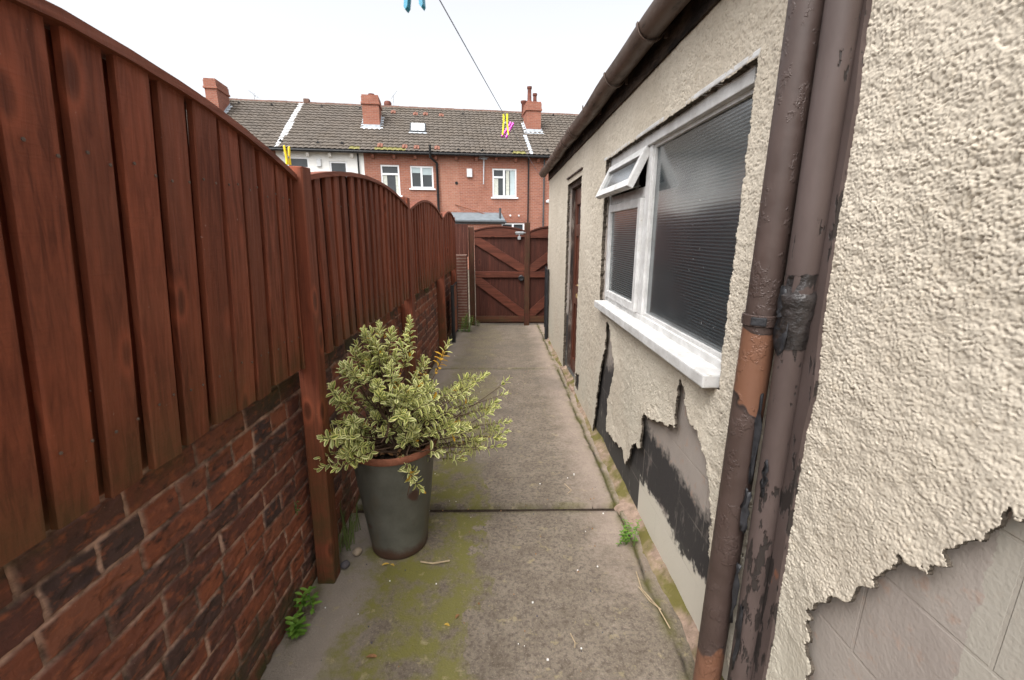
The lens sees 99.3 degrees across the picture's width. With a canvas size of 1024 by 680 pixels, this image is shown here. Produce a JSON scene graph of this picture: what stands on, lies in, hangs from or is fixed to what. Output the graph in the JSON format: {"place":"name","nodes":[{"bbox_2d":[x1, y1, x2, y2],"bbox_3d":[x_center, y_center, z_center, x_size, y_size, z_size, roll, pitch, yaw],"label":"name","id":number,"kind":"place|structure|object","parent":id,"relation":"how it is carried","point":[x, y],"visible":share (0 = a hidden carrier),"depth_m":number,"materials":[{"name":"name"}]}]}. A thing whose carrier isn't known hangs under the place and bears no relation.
{"place":"outdoors","nodes":[
{"label":"outdoors","id":0,"kind":"place"},
{"bbox_2d":[0,271,451,679],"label":"garden wall","id":1,"kind":"structure","parent":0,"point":[195,560],"depth_m":1.24,"materials":[{"name":"brick"}]},
{"bbox_2d":[294,500,300,514],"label":"weed plant","id":2,"kind":"object","parent":1,"relation":"attached to","point":[295,509],"visible":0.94,"depth_m":1.81,"materials":[{"name":"green plant"}]},
{"bbox_2d":[186,78,312,153],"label":"terraced house","id":3,"kind":"structure","parent":0,"point":[264,121],"depth_m":20.36,"materials":[{"name":"grey tile"}]},
{"bbox_2d":[47,0,652,113],"label":"sky","id":4,"kind":"structure","parent":0,"point":[329,51],"materials":[{"name":"white"}]},
{"bbox_2d":[260,323,694,679],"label":"path","id":5,"kind":"structure","parent":0,"point":[410,634],"depth_m":2.02,"materials":[{"name":"concrete"}]},
{"bbox_2d":[285,612,310,638],"bbox_3d":[-0.848,1.128,1.722,0.082,0.095,0.084,-12,18,-40],"label":"weed plant","id":6,"kind":"object","parent":5,"relation":"on","point":[294,629],"visible":1,"depth_m":1.71,"materials":[{"name":"green plant"}]},
{"bbox_2d":[293,586,322,614],"bbox_3d":[-0.845,1.078,1.799,0.088,0.115,0.109,8,16,28],"label":"weed plant","id":7,"kind":"object","parent":5,"relation":"on","point":[303,600],"visible":0.97,"depth_m":1.80,"materials":[{"name":"green plant"}]},
{"bbox_2d":[289,166,339,583],"bbox_3d":[-0.823,0.241,1.813,0.079,1.814,0.078,2,14,-1],"label":"fence post","id":8,"kind":"object","parent":5,"relation":"on","point":[313,388],"visible":0.84,"depth_m":1.77,"materials":[{"name":"brown wood"}]},
{"bbox_2d":[0,0,305,567],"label":"slatted fence","id":9,"kind":"object","parent":8,"relation":"attached to","point":[150,313],"visible":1,"depth_m":0.84,"materials":[{"name":"brown wood"}]},
{"bbox_2d":[283,145,290,164],"bbox_3d":[-0.837,-0.689,1.623,0.010,0.066,0.023,8,16,28],"label":"clothes peg","id":10,"kind":"object","parent":8,"relation":"attached to","point":[288,159],"visible":0.99,"depth_m":1.62,"materials":[{"name":"yellow plastic"}]},
{"bbox_2d":[340,560,349,568],"bbox_3d":[-0.797,1.073,2.078,0.038,0.037,0.043,8,16,31],"label":"pebble","id":11,"kind":"object","parent":5,"relation":"on","point":[344,564],"visible":1,"depth_m":2.07,"materials":[{"name":"grey stone"}]},
{"bbox_2d":[338,496,360,552],"bbox_3d":[-0.836,0.929,2.230,0.118,0.239,0.241,0,14,-1],"label":"grass tuft","id":12,"kind":"object","parent":5,"relation":"on","point":[351,526],"visible":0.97,"depth_m":2.21,"materials":[{"name":"green plant"}]},
{"bbox_2d":[352,547,361,555],"bbox_3d":[-0.768,1.051,2.160,0.038,0.040,0.047,8,16,31],"label":"pebble","id":13,"kind":"object","parent":5,"relation":"on","point":[357,551],"visible":1,"depth_m":2.15,"materials":[{"name":"beige stone"}]},
{"bbox_2d":[366,654,376,657],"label":"fallen leaf","id":14,"kind":"object","parent":5,"relation":"on","point":[371,655],"visible":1,"depth_m":1.64,"materials":[{"name":"brown plant"}]},
{"bbox_2d":[354,426,436,559],"bbox_3d":[-0.580,0.762,2.190,0.424,0.574,0.424,0,14,-1],"label":"plant pot","id":15,"kind":"object","parent":5,"relation":"on","point":[397,518],"visible":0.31,"depth_m":2.05,"materials":[{"name":"grey metal"}]},
{"bbox_2d":[313,314,512,494],"bbox_3d":[-0.447,0.267,2.057,0.933,0.764,0.579,-6,15,-23],"label":"hebe shrub","id":16,"kind":"object","parent":15,"relation":"in","point":[396,415],"visible":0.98,"depth_m":1.97,"materials":[{"name":"green plant"}]},
{"bbox_2d":[401,197,418,398],"bbox_3d":[-0.881,-0.238,3.691,0.098,1.856,0.098,0,14,-1],"label":"fence post","id":17,"kind":"object","parent":5,"relation":"on","point":[408,307],"visible":0.44,"depth_m":3.64,"materials":[{"name":"brown wood"}]},
{"bbox_2d":[311,171,408,356],"bbox_3d":[-0.859,-0.531,2.626,0.109,0.840,1.825,0,14,-1],"label":"slatted fence","id":18,"kind":"object","parent":17,"relation":"attached to","point":[361,237],"visible":0.94,"depth_m":2.31,"materials":[{"name":"brown wood"}]},
{"bbox_2d":[410,200,442,295],"bbox_3d":[-0.888,-0.994,4.499,0.102,0.851,1.825,0,14,-1],"label":"slatted fence","id":19,"kind":"object","parent":17,"relation":"attached to","point":[426,223],"visible":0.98,"depth_m":4.27,"materials":[{"name":"brown wood"}]},
{"bbox_2d":[420,560,449,563],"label":"dry stalk","id":20,"kind":"object","parent":5,"relation":"on","point":[434,562],"visible":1,"depth_m":2.10,"materials":[{"name":"beige plant"}]},
{"bbox_2d":[436,213,447,354],"bbox_3d":[-0.911,-0.678,5.569,0.098,1.823,0.098,0,14,-1],"label":"fence post","id":21,"kind":"object","parent":5,"relation":"on","point":[441,309],"visible":0.66,"depth_m":5.59,"materials":[{"name":"brown wood"}]},
{"bbox_2d":[442,211,455,274],"bbox_3d":[-0.912,-1.379,6.129,0.098,0.829,1.315,0,14,-1],"label":"slatted fence","id":22,"kind":"object","parent":21,"relation":"attached to","point":[449,240],"visible":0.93,"depth_m":6.05,"materials":[{"name":"brown wood"}]},
{"bbox_2d":[451,217,456,284],"bbox_3d":[-0.929,-1.013,6.946,0.085,1.823,0.085,0,14,-1],"label":"fence post","id":23,"kind":"object","parent":5,"relation":"on","point":[453,275],"visible":0.32,"depth_m":6.89,"materials":[{"name":"brown wood"}]},
{"bbox_2d":[450,282,458,342],"bbox_3d":[-0.857,-0.429,6.538,0.054,0.840,0.543,0,14,-1],"label":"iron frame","id":24,"kind":"object","parent":5,"relation":"on","point":[454,306],"visible":1,"depth_m":6.35,"materials":[{"name":"black metal"}]},
{"bbox_2d":[456,254,468,328],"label":"brick pier","id":25,"kind":"structure","parent":5,"relation":"on","point":[462,281],"depth_m":7.17,"materials":[{"name":"red brick"}]},
{"bbox_2d":[458,315,472,331],"bbox_3d":[-0.777,-0.286,7.072,0.406,0.310,0.217,9,16,33],"label":"weed plant","id":26,"kind":"object","parent":5,"relation":"on","point":[469,325],"visible":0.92,"depth_m":7.08,"materials":[{"name":"green plant"}]},
{"bbox_2d":[468,227,475,325],"bbox_3d":[-0.685,-1.065,7.451,0.090,1.685,0.100,0,14,-1],"label":"gate post","id":27,"kind":"object","parent":5,"relation":"on","point":[471,269],"visible":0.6,"depth_m":7.40,"materials":[{"name":"brown wood"}]},
{"bbox_2d":[455,224,467,256],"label":"corner boards","id":28,"kind":"object","parent":27,"relation":"attached to","point":[461,239],"visible":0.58,"depth_m":7.21,"materials":[{"name":"brown wood"}]},
{"bbox_2d":[321,401,647,671],"bbox_3d":[-0.096,0.618,3.992,1.457,0.006,5.168,0,14,-1],"label":"grit","id":29,"kind":"object","parent":5,"relation":"on","point":[504,564],"visible":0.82,"depth_m":2.05,"materials":[{"name":"grey stone"}]},
{"bbox_2d":[524,223,529,324],"bbox_3d":[0.255,-1.102,7.455,0.090,1.755,0.100,0,14,-1],"label":"gate post","id":30,"kind":"object","parent":5,"relation":"on","point":[526,268],"visible":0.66,"depth_m":7.39,"materials":[{"name":"brown wood"}]},
{"bbox_2d":[474,226,524,322],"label":"garden gate","id":31,"kind":"structure","parent":30,"relation":"attached to","point":[499,270],"depth_m":7.42,"materials":[{"name":"brown wood"}]},
{"bbox_2d":[529,226,548,322],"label":"garden gate","id":32,"kind":"structure","parent":30,"relation":"attached to","point":[538,249],"depth_m":7.42,"materials":[{"name":"brown wood"}]},
{"bbox_2d":[544,266,548,338],"bbox_3d":[0.531,-0.597,6.783,0.054,1.050,0.663,1,14,2],"label":"iron frame","id":33,"kind":"object","parent":5,"relation":"on","point":[546,301],"visible":1,"depth_m":6.48,"materials":[{"name":"black metal"}]},
{"bbox_2d":[615,519,640,545],"bbox_3d":[0.593,0.986,2.216,0.098,0.137,0.110,8,16,31],"label":"weed plant","id":34,"kind":"object","parent":5,"relation":"on","point":[626,540],"visible":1,"depth_m":2.22,"materials":[{"name":"green plant"}]},
{"bbox_2d":[638,586,660,609],"bbox_3d":[0.594,1.124,1.894,0.018,0.008,0.135,-7,15,-26],"label":"dry stalk","id":35,"kind":"object","parent":5,"relation":"on","point":[648,598],"visible":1,"depth_m":1.89,"materials":[{"name":"beige plant"}]},
{"bbox_2d":[636,571,669,627],"bbox_3d":[0.600,1.125,1.896,0.028,0.008,0.305,-3,14,-10],"label":"dry stalk","id":36,"kind":"object","parent":5,"relation":"on","point":[652,600],"visible":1,"depth_m":1.88,"materials":[{"name":"beige plant"}]},
{"bbox_2d":[355,506,614,512],"bbox_3d":[-0.091,0.789,3.485,1.700,0.033,8.800,0,14,-1],"label":"joint","id":37,"kind":"object","parent":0,"point":[478,510],"depth_m":2.55,"materials":[{"name":"grey concrete"}]},
{"bbox_2d":[468,269,542,323],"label":"ground","id":38,"kind":"structure","parent":0,"point":[475,308],"depth_m":9.31,"materials":[{"name":"grey concrete"}]},
{"bbox_2d":[272,98,379,174],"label":"terraced house","id":39,"kind":"structure","parent":38,"relation":"on","point":[332,134],"depth_m":19.66,"materials":[{"name":"tile"}]},
{"bbox_2d":[288,157,308,167],"bbox_3d":[-9.447,-7.368,19.313,1.080,1.420,0.150,-2,14,-9],"label":"window","id":40,"kind":"structure","parent":39,"relation":"in","point":[295,161],"depth_m":19.25,"materials":[{"name":"white plastic"}]},
{"bbox_2d":[329,161,347,171],"bbox_3d":[-7.779,-7.268,19.620,0.910,1.480,0.150,-2,14,-9],"label":"window","id":41,"kind":"structure","parent":39,"relation":"in","point":[334,165],"depth_m":19.54,"materials":[{"name":"white plastic"}]},
{"bbox_2d":[360,91,530,229],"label":"terraced house","id":42,"kind":"structure","parent":38,"relation":"on","point":[451,160],"depth_m":20.63,"materials":[{"name":"red brick"}]},
{"bbox_2d":[378,158,402,196],"bbox_3d":[-5.575,-7.443,19.949,0.990,1.665,0.150,-2,14,-9],"label":"window","id":43,"kind":"structure","parent":42,"relation":"in","point":[390,176],"depth_m":19.95,"materials":[{"name":"white plastic"}]},
{"bbox_2d":[409,122,425,133],"bbox_3d":[-4.577,-10.296,21.159,0.840,0.108,1.120,-2,48,-9],"label":"roof window","id":44,"kind":"structure","parent":42,"relation":"in","point":[419,128],"depth_m":21.05,"materials":[{"name":"white glass"}]},
{"bbox_2d":[408,160,435,189],"bbox_3d":[-4.169,-7.629,20.142,1.200,1.295,0.150,-2,14,-9],"label":"window","id":45,"kind":"structure","parent":42,"relation":"in","point":[421,176],"depth_m":20.18,"materials":[{"name":"white plastic"}]},
{"bbox_2d":[491,168,517,198],"bbox_3d":[-0.360,-7.478,20.822,1.320,1.360,0.150,-2,14,-9],"label":"window","id":46,"kind":"structure","parent":42,"relation":"in","point":[503,180],"depth_m":20.86,"materials":[{"name":"white plastic"}]},
{"bbox_2d":[502,218,525,229],"bbox_3d":[0.040,-5.252,21.432,1.310,1.505,0.150,-2,14,-9],"label":"window","id":47,"kind":"structure","parent":42,"relation":"in","point":[517,225],"depth_m":21.34,"materials":[{"name":"white plastic"}]},
{"bbox_2d":[451,208,505,268],"bbox_3d":[-1.621,-4.776,20.524,2.551,2.770,1.386,-2,14,-9],"label":"lean to","id":48,"kind":"object","parent":38,"relation":"on","point":[476,220],"visible":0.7,"depth_m":19.96,"materials":[{"name":"grey brick"}]},
{"bbox_2d":[539,0,1023,679],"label":"outbuilding","id":49,"kind":"structure","parent":38,"relation":"on","point":[785,340],"depth_m":1.00,"materials":[{"name":"beige paint"}]},
{"bbox_2d":[439,0,542,179],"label":"washing line","id":50,"kind":"object","parent":49,"relation":"attached to","point":[477,67],"visible":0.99,"depth_m":1.06,"materials":[{"name":"grey"}]},
{"bbox_2d":[404,0,425,12],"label":"clothes peg","id":51,"kind":"object","parent":50,"relation":"hanging from","point":[407,5],"visible":1,"depth_m":0.64,"materials":[{"name":"blue plastic"}]},
{"bbox_2d":[502,114,508,135],"bbox_3d":[-0.025,-0.845,1.708,0.028,0.078,0.012,2,14,9],"label":"clothes peg","id":52,"kind":"object","parent":50,"relation":"hanging from","point":[504,122],"visible":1,"depth_m":1.70,"materials":[{"name":"yellow plastic"}]},
{"bbox_2d":[501,122,513,138],"bbox_3d":[-0.017,-0.893,1.853,0.027,0.076,0.012,26,-6,22],"label":"clothes peg","id":53,"kind":"object","parent":50,"relation":"attached to","point":[511,125],"visible":0.66,"depth_m":1.85,"materials":[{"name":"pink plastic"}]},
{"bbox_2d":[570,187,580,374],"bbox_3d":[0.682,-0.558,4.531,0.099,1.980,0.710,0,14,-2],"label":"door","id":54,"kind":"structure","parent":49,"relation":"in","point":[578,191],"depth_m":4.73,"materials":[{"name":"brown wood"}]},
{"bbox_2d":[605,65,757,369],"bbox_3d":[0.744,-0.551,2.254,0.077,0.985,1.820,0,14,-2],"label":"window frame","id":55,"kind":"structure","parent":49,"relation":"in","point":[695,174],"depth_m":1.80,"materials":[{"name":"white paint"}]},
{"bbox_2d":[508,86,578,230],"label":"terraced house","id":56,"kind":"structure","parent":0,"point":[544,134],"depth_m":21.58,"materials":[{"name":"red brick"}]}
]}

